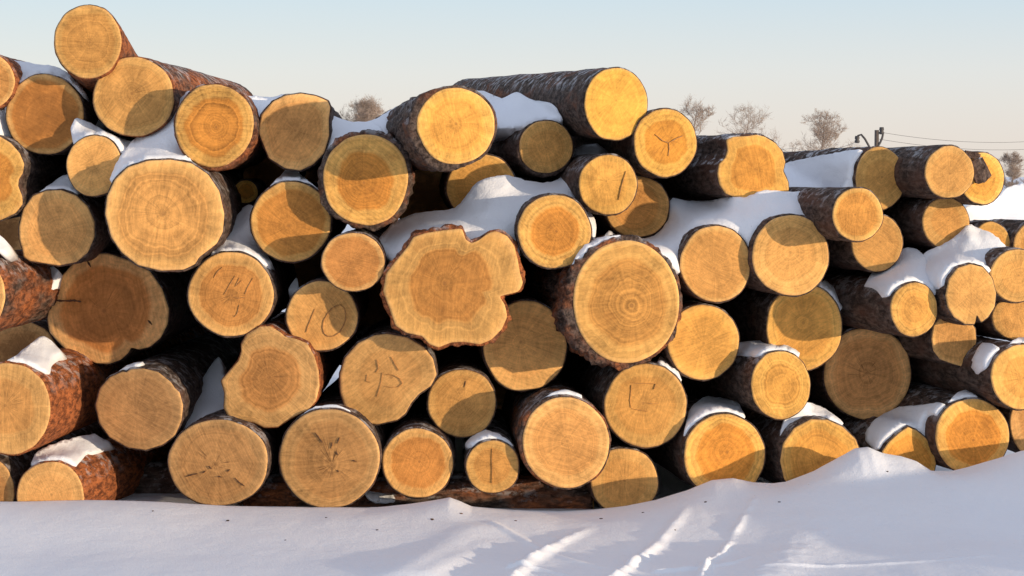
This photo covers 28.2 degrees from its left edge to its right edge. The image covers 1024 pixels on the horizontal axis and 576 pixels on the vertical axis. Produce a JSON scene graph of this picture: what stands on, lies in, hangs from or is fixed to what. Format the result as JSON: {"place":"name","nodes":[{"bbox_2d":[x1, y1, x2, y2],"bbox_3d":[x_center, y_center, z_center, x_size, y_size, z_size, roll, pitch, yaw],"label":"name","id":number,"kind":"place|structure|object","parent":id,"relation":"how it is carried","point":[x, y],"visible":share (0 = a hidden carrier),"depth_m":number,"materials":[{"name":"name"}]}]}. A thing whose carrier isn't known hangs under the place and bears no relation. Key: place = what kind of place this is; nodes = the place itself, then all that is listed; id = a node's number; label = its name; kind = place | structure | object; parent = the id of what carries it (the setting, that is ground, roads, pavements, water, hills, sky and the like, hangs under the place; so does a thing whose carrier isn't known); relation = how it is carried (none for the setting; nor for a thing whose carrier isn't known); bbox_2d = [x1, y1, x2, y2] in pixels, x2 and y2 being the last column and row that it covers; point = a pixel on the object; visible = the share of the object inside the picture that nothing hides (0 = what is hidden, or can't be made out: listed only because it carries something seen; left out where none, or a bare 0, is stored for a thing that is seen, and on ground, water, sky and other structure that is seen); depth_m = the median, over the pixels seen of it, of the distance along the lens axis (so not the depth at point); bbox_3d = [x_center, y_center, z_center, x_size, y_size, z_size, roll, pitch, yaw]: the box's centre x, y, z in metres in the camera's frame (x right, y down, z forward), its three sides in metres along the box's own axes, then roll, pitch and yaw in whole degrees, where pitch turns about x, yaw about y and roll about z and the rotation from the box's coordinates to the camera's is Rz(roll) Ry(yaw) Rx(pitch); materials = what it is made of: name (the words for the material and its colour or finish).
{"place":"outdoors","nodes":[
{"label":"outdoors","id":0,"kind":"place"},
{"bbox_2d":[0,177,1023,575],"bbox_3d":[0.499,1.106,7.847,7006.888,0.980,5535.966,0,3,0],"label":"snowy ground","id":1,"kind":"structure","parent":0,"point":[858,513],"depth_m":7.79,"materials":[{"name":"snow"}]},
{"bbox_2d":[0,421,108,501],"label":"log","id":2,"kind":"object","parent":1,"relation":"on","point":[13,469],"visible":0.22,"depth_m":8.57,"materials":[{"name":"brown wood"}]},
{"bbox_2d":[0,324,209,455],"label":"log","id":3,"kind":"object","parent":2,"relation":"on","point":[38,409],"visible":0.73,"depth_m":8.42,"materials":[{"name":"brown wood"}]},
{"bbox_2d":[0,318,61,361],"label":"log","id":4,"kind":"object","parent":3,"relation":"on","point":[14,341],"visible":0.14,"depth_m":9.55,"materials":[{"name":"brown wood"}]},
{"bbox_2d":[7,336,66,374],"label":"snow patch","id":5,"kind":"object","parent":3,"relation":"on","point":[43,354],"visible":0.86,"depth_m":8.57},
{"bbox_2d":[47,249,198,364],"bbox_3d":[-1.789,-0.017,10.980,0.571,0.508,4.058,0,3,0],"label":"log","id":6,"kind":"object","parent":3,"relation":"on","point":[112,306],"visible":0.7,"depth_m":9.02,"materials":[{"name":"brown wood"}]},
{"bbox_2d":[0,249,69,331],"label":"log","id":7,"kind":"object","parent":6,"relation":"on","point":[28,294],"visible":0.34,"depth_m":8.64,"materials":[{"name":"brown wood"}]},
{"bbox_2d":[0,236,17,261],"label":"snow patch","id":8,"kind":"object","parent":7,"relation":"on","point":[8,252],"visible":1,"depth_m":8.51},
{"bbox_2d":[0,217,20,249],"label":"log","id":9,"kind":"object","parent":7,"relation":"on","point":[9,231],"visible":0.16,"depth_m":9.61,"materials":[{"name":"brown wood"}]},
{"bbox_2d":[18,189,116,266],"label":"log","id":10,"kind":"object","parent":6,"relation":"on","point":[60,227],"visible":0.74,"depth_m":8.67,"materials":[{"name":"brown wood"}]},
{"bbox_2d":[0,135,67,220],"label":"log","id":11,"kind":"object","parent":10,"relation":"on","point":[25,175],"visible":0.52,"depth_m":8.64,"materials":[{"name":"brown wood"}]},
{"bbox_2d":[5,73,134,154],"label":"log","id":12,"kind":"object","parent":11,"relation":"on","point":[43,111],"visible":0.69,"depth_m":8.76,"materials":[{"name":"brown wood"}]},
{"bbox_2d":[0,55,24,110],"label":"log","id":13,"kind":"object","parent":12,"relation":"on","point":[11,73],"visible":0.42,"depth_m":8.72,"materials":[{"name":"brown wood"}]},
{"bbox_2d":[5,60,91,112],"bbox_3d":[-2.029,-0.858,8.948,0.368,0.287,0.337,0,3,0],"label":"snow patch","id":14,"kind":"object","parent":12,"relation":"on","point":[28,69],"visible":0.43,"depth_m":8.86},
{"bbox_2d":[54,4,137,94],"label":"log","id":15,"kind":"object","parent":12,"relation":"on","point":[92,45],"visible":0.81,"depth_m":8.59,"materials":[{"name":"brown wood"}]},
{"bbox_2d":[40,175,80,194],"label":"snow patch","id":16,"kind":"object","parent":10,"relation":"on","point":[63,182],"visible":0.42,"depth_m":8.76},
{"bbox_2d":[16,436,176,501],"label":"log","id":17,"kind":"object","parent":1,"relation":"on","point":[117,472],"visible":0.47,"depth_m":8.55,"materials":[{"name":"brown wood"}]},
{"bbox_2d":[31,434,114,466],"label":"snow patch","id":18,"kind":"object","parent":17,"relation":"on","point":[74,451],"visible":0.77,"depth_m":8.64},
{"bbox_2d":[95,312,284,450],"bbox_3d":[-1.541,0.405,10.596,0.410,0.361,4.064,0,3,1],"label":"log","id":19,"kind":"object","parent":17,"relation":"on","point":[150,404],"visible":0.8,"depth_m":8.65,"materials":[{"name":"brown wood"}]},
{"bbox_2d":[133,461,180,493],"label":"log","id":20,"kind":"object","parent":1,"relation":"on","point":[156,477],"visible":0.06,"depth_m":9.10,"materials":[{"name":"brown wood"}]},
{"bbox_2d":[167,409,298,505],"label":"log","id":21,"kind":"object","parent":1,"relation":"on","point":[221,457],"visible":0.71,"depth_m":8.52,"materials":[{"name":"brown wood"}]},
{"bbox_2d":[183,357,226,429],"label":"snow patch","id":22,"kind":"object","parent":21,"relation":"on","point":[210,399],"visible":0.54,"depth_m":9.01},
{"bbox_2d":[221,313,342,427],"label":"log","id":23,"kind":"object","parent":21,"relation":"on","point":[277,375],"visible":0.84,"depth_m":8.55,"materials":[{"name":"brown wood"}]},
{"bbox_2d":[187,251,296,337],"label":"log","id":24,"kind":"object","parent":23,"relation":"on","point":[233,294],"visible":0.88,"depth_m":8.56,"materials":[{"name":"brown wood"}]},
{"bbox_2d":[104,158,253,271],"bbox_3d":[-1.445,-0.411,10.426,0.509,0.478,4.006,0,3,0],"label":"log","id":25,"kind":"object","parent":24,"relation":"on","point":[168,215],"visible":0.77,"depth_m":8.43,"materials":[{"name":"brown wood"}]},
{"bbox_2d":[66,134,131,196],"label":"log","id":26,"kind":"object","parent":25,"relation":"on","point":[92,160],"visible":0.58,"depth_m":8.59,"materials":[{"name":"brown wood"}]},
{"bbox_2d":[71,118,130,153],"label":"snow patch","id":27,"kind":"object","parent":26,"relation":"on","point":[80,128],"visible":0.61,"depth_m":8.69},
{"bbox_2d":[110,91,190,182],"bbox_3d":[-1.495,-0.624,8.679,0.353,0.436,0.493,0,3,0],"label":"snow patch","id":28,"kind":"object","parent":25,"relation":"on","point":[161,143],"visible":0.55,"depth_m":8.57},
{"bbox_2d":[173,83,266,171],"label":"log","id":29,"kind":"object","parent":25,"relation":"on","point":[216,127],"visible":0.78,"depth_m":8.48,"materials":[{"name":"brown wood"}]},
{"bbox_2d":[92,56,252,137],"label":"log","id":30,"kind":"object","parent":29,"relation":"on","point":[135,96],"visible":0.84,"depth_m":8.64,"materials":[{"name":"brown wood"}]},
{"bbox_2d":[235,178,267,203],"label":"log","id":31,"kind":"object","parent":25,"relation":"on","point":[250,191],"visible":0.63,"depth_m":9.13,"materials":[{"name":"brown wood"}]},
{"bbox_2d":[211,205,274,269],"bbox_3d":[-1.147,-0.206,8.805,0.244,0.308,0.475,0,3,0],"label":"snow patch","id":32,"kind":"object","parent":24,"relation":"on","point":[240,237],"visible":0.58,"depth_m":8.72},
{"bbox_2d":[284,273,368,351],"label":"log","id":33,"kind":"object","parent":23,"relation":"on","point":[323,313],"visible":0.83,"depth_m":8.61,"materials":[{"name":"brown wood"}]},
{"bbox_2d":[320,223,391,291],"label":"log","id":34,"kind":"object","parent":33,"relation":"on","point":[354,260],"visible":0.82,"depth_m":8.42,"materials":[{"name":"brown wood"}]},
{"bbox_2d":[317,129,414,231],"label":"log","id":35,"kind":"object","parent":34,"relation":"on","point":[366,180],"visible":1,"depth_m":8.49,"materials":[{"name":"brown wood"}]},
{"bbox_2d":[323,116,382,156],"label":"snow patch","id":36,"kind":"object","parent":35,"relation":"on","point":[341,127],"visible":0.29,"depth_m":8.85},
{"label":"log","id":37,"kind":"object","parent":33,"relation":"on","visible":0},
{"bbox_2d":[249,180,346,262],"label":"log","id":38,"kind":"object","parent":37,"relation":"on","point":[293,221],"visible":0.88,"depth_m":8.62,"materials":[{"name":"brown wood"}]},
{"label":"log","id":39,"kind":"object","parent":38,"relation":"on","visible":0},
{"bbox_2d":[259,92,341,171],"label":"log","id":40,"kind":"object","parent":39,"relation":"on","point":[295,131],"visible":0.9,"depth_m":8.64,"materials":[{"name":"brown wood"}]},
{"bbox_2d":[278,377,392,506],"bbox_3d":[-0.761,0.605,10.455,0.442,0.430,4.052,0,3,0],"label":"log","id":41,"kind":"object","parent":1,"relation":"on","point":[329,456],"visible":0.8,"depth_m":8.49,"materials":[{"name":"brown wood"}]},
{"bbox_2d":[339,317,439,425],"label":"log","id":42,"kind":"object","parent":41,"relation":"on","point":[388,373],"visible":0.84,"depth_m":8.58,"materials":[{"name":"brown wood"}]},
{"bbox_2d":[380,224,525,350],"bbox_3d":[-0.349,-0.107,10.402,0.604,0.531,4.008,0,3,-3],"label":"log","id":43,"kind":"object","parent":42,"relation":"on","point":[444,286],"visible":0.91,"depth_m":8.41,"materials":[{"name":"brown wood"}]},
{"bbox_2d":[399,170,448,218],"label":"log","id":44,"kind":"object","parent":43,"relation":"on","point":[425,196],"visible":0.26,"depth_m":9.51,"materials":[{"name":"brown wood"}]},
{"bbox_2d":[439,153,514,208],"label":"log","id":45,"kind":"object","parent":43,"relation":"on","point":[456,186],"visible":0.27,"depth_m":8.89,"materials":[{"name":"brown wood"}]},
{"bbox_2d":[375,84,496,171],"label":"log","id":46,"kind":"object","parent":45,"relation":"on","point":[447,128],"visible":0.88,"depth_m":8.19,"materials":[{"name":"brown wood"}]},
{"bbox_2d":[488,120,573,177],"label":"log","id":47,"kind":"object","parent":45,"relation":"on","point":[540,148],"visible":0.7,"depth_m":8.91,"materials":[{"name":"brown wood"}]},
{"bbox_2d":[477,90,562,142],"bbox_3d":[-0.006,-0.797,9.398,0.304,0.255,1.019,-1,3,-13],"label":"snow patch","id":48,"kind":"object","parent":47,"relation":"on","point":[516,111],"visible":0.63,"depth_m":9.23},
{"bbox_2d":[339,94,386,121],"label":"bare tree","id":49,"kind":"object","parent":1,"relation":"on","point":[366,109],"visible":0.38,"depth_m":109.12,"materials":[{"name":"brown plant"}]},
{"bbox_2d":[381,390,454,498],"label":"log","id":50,"kind":"object","parent":1,"relation":"on","point":[418,456],"visible":0.79,"depth_m":8.50,"materials":[{"name":"brown wood"}]},
{"bbox_2d":[426,345,496,437],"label":"log","id":51,"kind":"object","parent":50,"relation":"on","point":[461,400],"visible":0.85,"depth_m":8.64,"materials":[{"name":"brown wood"}]},
{"bbox_2d":[243,472,593,508],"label":"log","id":52,"kind":"object","parent":1,"relation":"on","point":[527,491],"visible":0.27,"depth_m":8.70,"materials":[{"name":"brown wood"}]},
{"bbox_2d":[463,410,519,493],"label":"log","id":53,"kind":"object","parent":52,"relation":"on","point":[491,466],"visible":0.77,"depth_m":8.45,"materials":[{"name":"brown wood"}]},
{"bbox_2d":[465,430,512,449],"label":"snow patch","id":54,"kind":"object","parent":53,"relation":"on","point":[473,440],"visible":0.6,"depth_m":8.50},
{"bbox_2d":[501,373,610,489],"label":"log","id":55,"kind":"object","parent":52,"relation":"on","point":[562,441],"visible":0.83,"depth_m":8.41,"materials":[{"name":"brown wood"}]},
{"bbox_2d":[476,292,567,391],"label":"log","id":56,"kind":"object","parent":55,"relation":"on","point":[527,350],"visible":0.67,"depth_m":8.72,"materials":[{"name":"brown wood"}]},
{"bbox_2d":[520,234,682,370],"bbox_3d":[0.151,-0.045,10.345,0.524,0.566,4.024,0,3,-9],"label":"log","id":57,"kind":"object","parent":56,"relation":"on","point":[615,303],"visible":0.71,"depth_m":8.38,"materials":[{"name":"brown wood"}]},
{"bbox_2d":[514,193,591,269],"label":"log","id":58,"kind":"object","parent":57,"relation":"on","point":[552,230],"visible":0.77,"depth_m":8.40,"materials":[{"name":"brown wood"}]},
{"bbox_2d":[379,143,607,263],"bbox_3d":[0.094,-0.363,8.888,1.453,0.572,0.797,-2,4,-35],"label":"snow patch","id":59,"kind":"object","parent":58,"relation":"on","point":[485,205],"visible":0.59,"depth_m":8.66,"materials":[{"name":"snow"}]},
{"bbox_2d":[517,153,637,215],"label":"log","id":60,"kind":"object","parent":58,"relation":"on","point":[604,184],"visible":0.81,"depth_m":8.56,"materials":[{"name":"brown wood"}]},
{"bbox_2d":[586,432,658,508],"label":"log","id":61,"kind":"object","parent":1,"relation":"on","point":[628,475],"visible":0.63,"depth_m":8.58,"materials":[{"name":"brown wood"}]},
{"bbox_2d":[560,350,686,448],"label":"log","id":62,"kind":"object","parent":61,"relation":"on","point":[643,406],"visible":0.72,"depth_m":8.54,"materials":[{"name":"brown wood"}]},
{"bbox_2d":[651,299,739,380],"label":"log","id":63,"kind":"object","parent":62,"relation":"on","point":[703,345],"visible":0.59,"depth_m":8.61,"materials":[{"name":"brown wood"}]},
{"bbox_2d":[596,224,749,303],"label":"log","id":64,"kind":"object","parent":63,"relation":"on","point":[713,264],"visible":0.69,"depth_m":8.51,"materials":[{"name":"brown wood"}]},
{"bbox_2d":[592,175,669,237],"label":"log","id":65,"kind":"object","parent":64,"relation":"on","point":[645,214],"visible":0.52,"depth_m":8.88,"materials":[{"name":"brown wood"}]},
{"bbox_2d":[572,108,696,178],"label":"log","id":66,"kind":"object","parent":65,"relation":"on","point":[660,143],"visible":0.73,"depth_m":8.61,"materials":[{"name":"brown wood"}]},
{"bbox_2d":[454,67,647,140],"bbox_3d":[0.092,-0.955,10.484,0.301,0.311,4.033,-1,5,-10],"label":"log","id":67,"kind":"object","parent":66,"relation":"on","point":[610,103],"visible":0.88,"depth_m":8.58,"materials":[{"name":"brown wood"}]},
{"bbox_2d":[653,133,788,200],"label":"log","id":68,"kind":"object","parent":65,"relation":"on","point":[733,165],"visible":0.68,"depth_m":8.72,"materials":[{"name":"brown wood"}]},
{"bbox_2d":[605,190,803,274],"bbox_3d":[0.991,-0.264,8.851,1.354,0.459,0.698,-1,3,-13],"label":"snow patch","id":69,"kind":"object","parent":64,"relation":"on","point":[744,217],"visible":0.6,"depth_m":8.64,"materials":[{"name":"snow"}]},
{"bbox_2d":[676,93,715,134],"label":"bare tree","id":70,"kind":"object","parent":1,"relation":"on","point":[699,110],"visible":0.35,"depth_m":109.67,"materials":[{"name":"brown plant"}]},
{"bbox_2d":[637,395,765,486],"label":"log","id":71,"kind":"object","parent":1,"relation":"on","point":[717,446],"visible":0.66,"depth_m":8.52,"materials":[{"name":"brown wood"}]},
{"bbox_2d":[683,396,744,435],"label":"snow patch","id":72,"kind":"object","parent":71,"relation":"on","point":[702,407],"visible":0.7,"depth_m":8.63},
{"bbox_2d":[680,341,810,419],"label":"log","id":73,"kind":"object","parent":71,"relation":"on","point":[775,384],"visible":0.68,"depth_m":8.56,"materials":[{"name":"brown wood"}]},
{"bbox_2d":[682,286,842,370],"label":"log","id":74,"kind":"object","parent":73,"relation":"on","point":[809,327],"visible":0.5,"depth_m":8.78,"materials":[{"name":"brown wood"}]},
{"bbox_2d":[745,213,828,296],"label":"log","id":75,"kind":"object","parent":74,"relation":"on","point":[788,254],"visible":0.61,"depth_m":8.51,"materials":[{"name":"brown wood"}]},
{"bbox_2d":[669,187,883,241],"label":"log","id":76,"kind":"object","parent":75,"relation":"on","point":[850,214],"visible":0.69,"depth_m":8.32,"materials":[{"name":"brown wood"}]},
{"bbox_2d":[737,340,799,356],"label":"snow patch","id":77,"kind":"object","parent":73,"relation":"on","point":[757,348],"visible":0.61,"depth_m":8.67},
{"bbox_2d":[716,102,784,147],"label":"bare tree","id":78,"kind":"object","parent":1,"relation":"on","point":[750,120],"visible":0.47,"depth_m":117.37,"materials":[{"name":"brown plant"}]},
{"bbox_2d":[684,387,858,482],"bbox_3d":[0.882,0.611,10.506,0.370,0.353,4.001,-1,3,-12],"label":"log","id":79,"kind":"object","parent":1,"relation":"on","point":[801,446],"visible":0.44,"depth_m":8.55,"materials":[{"name":"brown wood"}]},
{"bbox_2d":[780,402,842,434],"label":"snow patch","id":80,"kind":"object","parent":79,"relation":"on","point":[810,409],"visible":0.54,"depth_m":8.62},
{"bbox_2d":[797,109,846,150],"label":"bare tree","id":81,"kind":"object","parent":1,"relation":"on","point":[824,134],"visible":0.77,"depth_m":111.59,"materials":[{"name":"brown plant"}]},
{"bbox_2d":[807,399,936,470],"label":"log","id":82,"kind":"object","parent":1,"relation":"on","point":[908,441],"visible":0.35,"depth_m":8.60,"materials":[{"name":"brown wood"}]},
{"bbox_2d":[808,327,911,420],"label":"log","id":83,"kind":"object","parent":82,"relation":"on","point":[862,374],"visible":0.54,"depth_m":8.94,"materials":[{"name":"brown wood"}]},
{"bbox_2d":[822,274,937,337],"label":"log","id":84,"kind":"object","parent":83,"relation":"on","point":[907,309],"visible":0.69,"depth_m":8.51,"materials":[{"name":"brown wood"}]},
{"bbox_2d":[826,214,902,272],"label":"log","id":85,"kind":"object","parent":84,"relation":"on","point":[880,250],"visible":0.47,"depth_m":8.71,"materials":[{"name":"brown wood"}]},
{"bbox_2d":[783,146,901,209],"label":"log","id":86,"kind":"object","parent":85,"relation":"on","point":[874,166],"visible":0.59,"depth_m":8.83,"materials":[{"name":"brown wood"}]},
{"bbox_2d":[784,149,862,187],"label":"snow patch","id":87,"kind":"object","parent":86,"relation":"on","point":[835,169],"visible":0.55,"depth_m":9.07,"materials":[{"name":"snow"}]},
{"bbox_2d":[864,247,935,297],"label":"snow patch","id":88,"kind":"object","parent":84,"relation":"on","point":[909,265],"visible":0.73,"depth_m":8.63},
{"bbox_2d":[865,402,944,449],"bbox_3d":[1.668,0.594,8.831,0.296,0.253,0.582,0,3,0],"label":"snow patch","id":89,"kind":"object","parent":82,"relation":"on","point":[881,429],"visible":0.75,"depth_m":8.66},
{"bbox_2d":[898,382,1009,469],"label":"log","id":90,"kind":"object","parent":1,"relation":"on","point":[965,432],"visible":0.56,"depth_m":8.55,"materials":[{"name":"brown wood"}]},
{"bbox_2d":[910,336,1023,410],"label":"log","id":91,"kind":"object","parent":90,"relation":"on","point":[998,380],"visible":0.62,"depth_m":8.49,"materials":[{"name":"brown wood"}]},
{"bbox_2d":[895,318,976,366],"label":"log","id":92,"kind":"object","parent":91,"relation":"on","point":[940,341],"visible":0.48,"depth_m":8.66,"materials":[{"name":"brown wood"}]},
{"bbox_2d":[825,262,995,324],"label":"log","id":93,"kind":"object","parent":92,"relation":"on","point":[965,294],"visible":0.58,"depth_m":8.47,"materials":[{"name":"brown wood"}]},
{"bbox_2d":[883,197,969,248],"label":"log","id":94,"kind":"object","parent":93,"relation":"on","point":[927,223],"visible":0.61,"depth_m":8.76,"materials":[{"name":"brown wood"}]},
{"bbox_2d":[807,144,973,198],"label":"log","id":95,"kind":"object","parent":94,"relation":"on","point":[943,171],"visible":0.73,"depth_m":8.56,"materials":[{"name":"brown wood"}]},
{"bbox_2d":[953,151,1004,205],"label":"log","id":96,"kind":"object","parent":94,"relation":"on","point":[989,191],"visible":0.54,"depth_m":8.63,"materials":[{"name":"brown wood"}]},
{"bbox_2d":[972,157,990,183],"bbox_3d":[1.969,-0.493,8.582,0.075,0.107,0.019,-30,8,-8],"label":"bark scrap","id":97,"kind":"object","parent":96,"relation":"attached to","point":[982,173],"visible":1,"depth_m":8.58,"materials":[{"name":"brown wood"}]},
{"bbox_2d":[971,342,998,373],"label":"snow patch","id":98,"kind":"object","parent":91,"relation":"on","point":[985,353],"visible":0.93,"depth_m":8.48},
{"bbox_2d":[974,301,1023,340],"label":"log","id":99,"kind":"object","parent":91,"relation":"on","point":[1004,321],"visible":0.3,"depth_m":8.65,"materials":[{"name":"brown wood"}]},
{"bbox_2d":[903,246,1023,303],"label":"log","id":100,"kind":"object","parent":99,"relation":"on","point":[1005,265],"visible":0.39,"depth_m":8.53,"materials":[{"name":"brown wood"}]},
{"bbox_2d":[923,224,1005,288],"bbox_3d":[1.932,-0.119,8.700,0.365,0.302,0.492,0,3,0],"label":"snow patch","id":101,"kind":"object","parent":100,"relation":"on","point":[970,243],"visible":0.81,"depth_m":8.66,"materials":[{"name":"snow"}]},
{"bbox_2d":[970,220,1009,246],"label":"log","id":102,"kind":"object","parent":100,"relation":"on","point":[999,231],"visible":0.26,"depth_m":8.80,"materials":[{"name":"brown wood"}]},
{"bbox_2d":[965,183,1023,221],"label":"snow patch","id":103,"kind":"object","parent":100,"relation":"on","point":[1008,203],"visible":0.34,"depth_m":9.37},
{"bbox_2d":[992,219,1023,248],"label":"log","id":104,"kind":"object","parent":100,"relation":"on","point":[1014,229],"visible":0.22,"depth_m":8.80,"materials":[{"name":"brown wood"}]},
{"bbox_2d":[994,405,1023,452],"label":"log","id":105,"kind":"object","parent":90,"relation":"on","point":[1014,420],"visible":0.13,"depth_m":8.71,"materials":[{"name":"brown wood"}]},
{"bbox_2d":[998,149,1023,188],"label":"bare tree","id":106,"kind":"object","parent":1,"relation":"on","point":[1014,170],"visible":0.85,"depth_m":119.79,"materials":[{"name":"brown plant"}]},
{"bbox_2d":[0,0,1023,176],"label":"sky","id":107,"kind":"structure","parent":0,"point":[952,71],"materials":[{"name":"blue"}]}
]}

